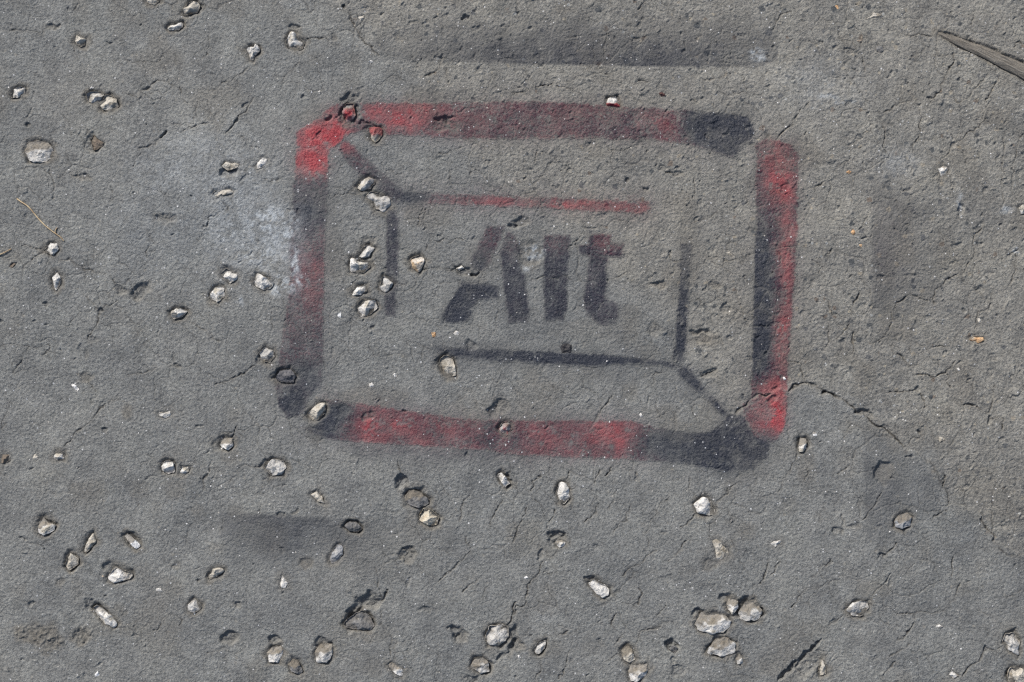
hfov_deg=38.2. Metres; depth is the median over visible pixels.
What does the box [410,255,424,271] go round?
stone
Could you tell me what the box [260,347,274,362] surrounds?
stone
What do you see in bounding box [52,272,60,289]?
stone
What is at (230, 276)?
stone
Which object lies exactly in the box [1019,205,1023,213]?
stone
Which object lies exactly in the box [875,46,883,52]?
stone
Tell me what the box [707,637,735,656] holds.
stone
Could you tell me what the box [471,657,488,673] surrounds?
stone
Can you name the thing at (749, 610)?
stone
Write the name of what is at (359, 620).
stone
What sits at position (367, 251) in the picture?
stone
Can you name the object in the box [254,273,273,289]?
stone
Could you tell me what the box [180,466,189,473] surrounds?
stone
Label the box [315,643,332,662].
stone
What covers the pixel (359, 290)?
stone
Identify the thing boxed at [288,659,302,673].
stone
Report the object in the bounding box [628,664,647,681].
stone
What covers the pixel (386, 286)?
stone
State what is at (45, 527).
stone
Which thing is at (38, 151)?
stone
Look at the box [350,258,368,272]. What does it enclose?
stone
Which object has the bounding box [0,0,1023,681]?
ground
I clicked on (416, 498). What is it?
stone
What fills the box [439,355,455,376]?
stone
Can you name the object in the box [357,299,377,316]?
stone
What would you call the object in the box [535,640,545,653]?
stone
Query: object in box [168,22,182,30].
stone
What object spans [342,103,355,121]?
stone
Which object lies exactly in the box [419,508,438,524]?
stone
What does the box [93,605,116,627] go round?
stone
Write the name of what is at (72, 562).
stone
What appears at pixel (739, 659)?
stone
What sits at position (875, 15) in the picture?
stone
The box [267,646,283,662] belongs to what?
stone
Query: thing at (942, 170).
stone
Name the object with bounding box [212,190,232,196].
stone
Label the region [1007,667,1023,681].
stone
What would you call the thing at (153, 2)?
stone
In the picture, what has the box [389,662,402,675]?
stone
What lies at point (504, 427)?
stone
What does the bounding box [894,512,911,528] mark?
stone
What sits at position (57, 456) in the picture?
stone
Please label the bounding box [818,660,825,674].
stone
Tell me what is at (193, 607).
stone
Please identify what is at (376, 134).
stone
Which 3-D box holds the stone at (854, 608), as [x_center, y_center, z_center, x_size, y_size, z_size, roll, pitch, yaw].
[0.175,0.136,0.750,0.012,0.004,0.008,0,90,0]
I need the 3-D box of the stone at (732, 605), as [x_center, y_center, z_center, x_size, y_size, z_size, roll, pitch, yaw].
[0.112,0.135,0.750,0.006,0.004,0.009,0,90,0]
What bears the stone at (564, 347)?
on the ground
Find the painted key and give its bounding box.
[275,101,799,472]
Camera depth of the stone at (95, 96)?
0.75 m
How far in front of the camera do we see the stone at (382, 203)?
0.75 m
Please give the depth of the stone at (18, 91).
0.75 m
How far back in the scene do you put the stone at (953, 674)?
0.75 m
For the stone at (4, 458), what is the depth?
0.75 m
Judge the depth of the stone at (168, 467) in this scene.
0.75 m
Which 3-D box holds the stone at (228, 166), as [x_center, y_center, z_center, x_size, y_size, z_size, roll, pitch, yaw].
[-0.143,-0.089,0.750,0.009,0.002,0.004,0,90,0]
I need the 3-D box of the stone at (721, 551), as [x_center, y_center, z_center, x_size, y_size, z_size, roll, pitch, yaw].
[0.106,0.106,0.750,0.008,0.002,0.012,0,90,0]
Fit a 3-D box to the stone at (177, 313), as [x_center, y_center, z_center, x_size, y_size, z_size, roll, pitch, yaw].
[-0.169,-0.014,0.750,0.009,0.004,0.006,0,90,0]
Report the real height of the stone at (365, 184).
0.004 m
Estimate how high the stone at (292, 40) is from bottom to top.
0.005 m
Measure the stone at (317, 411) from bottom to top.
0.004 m
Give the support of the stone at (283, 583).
on the ground
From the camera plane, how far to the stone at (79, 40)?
0.75 m
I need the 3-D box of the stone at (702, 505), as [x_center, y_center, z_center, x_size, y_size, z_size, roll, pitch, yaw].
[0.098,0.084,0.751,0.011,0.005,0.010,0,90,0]
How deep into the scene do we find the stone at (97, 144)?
0.75 m
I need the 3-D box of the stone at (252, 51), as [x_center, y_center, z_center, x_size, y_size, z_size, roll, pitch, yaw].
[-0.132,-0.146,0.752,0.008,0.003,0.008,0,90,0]
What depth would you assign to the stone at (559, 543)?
0.75 m
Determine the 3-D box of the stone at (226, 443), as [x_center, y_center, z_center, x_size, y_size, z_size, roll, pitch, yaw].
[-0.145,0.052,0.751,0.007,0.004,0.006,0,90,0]
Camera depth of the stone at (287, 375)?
0.75 m
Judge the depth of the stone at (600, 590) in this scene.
0.75 m
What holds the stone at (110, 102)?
on the ground
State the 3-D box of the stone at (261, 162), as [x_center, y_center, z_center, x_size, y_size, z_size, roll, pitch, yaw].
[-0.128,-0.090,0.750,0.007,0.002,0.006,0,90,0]
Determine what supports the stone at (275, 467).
on the ground
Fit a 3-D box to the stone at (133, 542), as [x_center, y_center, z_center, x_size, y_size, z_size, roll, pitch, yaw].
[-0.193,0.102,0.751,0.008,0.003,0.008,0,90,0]
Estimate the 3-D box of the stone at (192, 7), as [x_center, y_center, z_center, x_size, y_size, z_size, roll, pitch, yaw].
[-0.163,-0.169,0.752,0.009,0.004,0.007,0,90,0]
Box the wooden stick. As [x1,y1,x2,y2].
[938,32,1023,79]
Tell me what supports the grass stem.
on the ground
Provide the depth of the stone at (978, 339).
0.75 m
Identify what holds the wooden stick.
on the ground
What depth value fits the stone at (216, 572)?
0.75 m
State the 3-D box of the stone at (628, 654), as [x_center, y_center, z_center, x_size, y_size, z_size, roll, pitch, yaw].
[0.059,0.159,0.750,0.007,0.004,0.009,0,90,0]
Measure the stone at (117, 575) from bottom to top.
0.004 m
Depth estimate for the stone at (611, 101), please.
0.75 m
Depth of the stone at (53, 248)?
0.75 m
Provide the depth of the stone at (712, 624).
0.75 m
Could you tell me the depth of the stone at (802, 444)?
0.75 m
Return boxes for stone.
[1,454,8,462]
[10,86,25,97]
[25,140,53,162]
[38,517,55,535]
[47,243,58,254]
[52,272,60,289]
[54,452,64,460]
[65,553,78,569]
[74,36,85,46]
[84,533,96,551]
[86,91,103,102]
[91,135,103,150]
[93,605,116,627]
[101,95,118,110]
[108,567,132,582]
[125,534,140,548]
[146,0,156,4]
[159,411,170,417]
[161,461,174,473]
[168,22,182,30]
[171,309,187,318]
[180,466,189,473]
[182,1,199,15]
[188,599,201,612]
[208,568,223,578]
[210,287,224,301]
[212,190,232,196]
[220,438,232,449]
[221,271,237,283]
[222,162,238,170]
[247,46,259,60]
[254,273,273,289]
[257,158,266,168]
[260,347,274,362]
[265,459,285,475]
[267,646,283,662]
[276,369,295,382]
[280,576,288,587]
[286,32,304,50]
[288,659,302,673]
[308,403,325,420]
[311,492,323,502]
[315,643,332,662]
[330,544,342,563]
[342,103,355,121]
[344,610,374,629]
[345,521,361,531]
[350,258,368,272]
[352,285,366,295]
[357,177,374,190]
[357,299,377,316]
[359,245,374,257]
[366,191,390,211]
[368,127,382,141]
[379,276,392,291]
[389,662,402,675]
[405,489,428,507]
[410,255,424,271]
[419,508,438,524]
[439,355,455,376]
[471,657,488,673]
[486,624,508,645]
[498,473,509,486]
[499,423,510,433]
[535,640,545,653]
[555,540,565,547]
[557,482,569,503]
[560,343,571,352]
[588,580,608,597]
[606,97,619,106]
[622,645,634,662]
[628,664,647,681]
[668,645,677,652]
[694,497,712,515]
[695,612,730,634]
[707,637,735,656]
[712,539,728,559]
[726,598,737,614]
[736,654,742,663]
[738,600,761,620]
[771,540,780,546]
[798,437,806,451]
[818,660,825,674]
[846,601,868,615]
[865,13,881,18]
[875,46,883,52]
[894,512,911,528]
[938,166,947,176]
[949,670,958,678]
[969,336,983,342]
[1002,632,1019,654]
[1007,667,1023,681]
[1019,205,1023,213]
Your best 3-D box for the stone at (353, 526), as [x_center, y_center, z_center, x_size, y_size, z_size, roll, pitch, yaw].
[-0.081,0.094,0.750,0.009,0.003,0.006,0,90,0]
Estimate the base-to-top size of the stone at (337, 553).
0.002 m
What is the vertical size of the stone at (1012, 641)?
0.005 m
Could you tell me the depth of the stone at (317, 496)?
0.75 m
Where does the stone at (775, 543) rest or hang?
on the ground
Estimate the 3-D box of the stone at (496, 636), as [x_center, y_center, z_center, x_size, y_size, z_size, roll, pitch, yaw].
[-0.007,0.149,0.751,0.012,0.005,0.011,0,90,0]
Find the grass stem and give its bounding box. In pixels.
[17,198,63,240]
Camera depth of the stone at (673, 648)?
0.75 m
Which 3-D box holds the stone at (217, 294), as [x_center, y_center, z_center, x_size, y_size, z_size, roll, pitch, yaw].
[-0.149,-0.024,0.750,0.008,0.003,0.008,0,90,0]
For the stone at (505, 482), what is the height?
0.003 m
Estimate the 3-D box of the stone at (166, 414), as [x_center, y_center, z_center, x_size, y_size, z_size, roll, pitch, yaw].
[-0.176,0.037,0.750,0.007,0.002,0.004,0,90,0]
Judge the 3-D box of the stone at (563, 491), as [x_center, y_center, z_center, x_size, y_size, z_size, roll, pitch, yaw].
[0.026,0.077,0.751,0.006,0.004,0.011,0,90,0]
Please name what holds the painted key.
on the ground
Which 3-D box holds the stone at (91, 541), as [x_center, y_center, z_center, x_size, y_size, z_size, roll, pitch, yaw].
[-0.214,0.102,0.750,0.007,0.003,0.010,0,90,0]

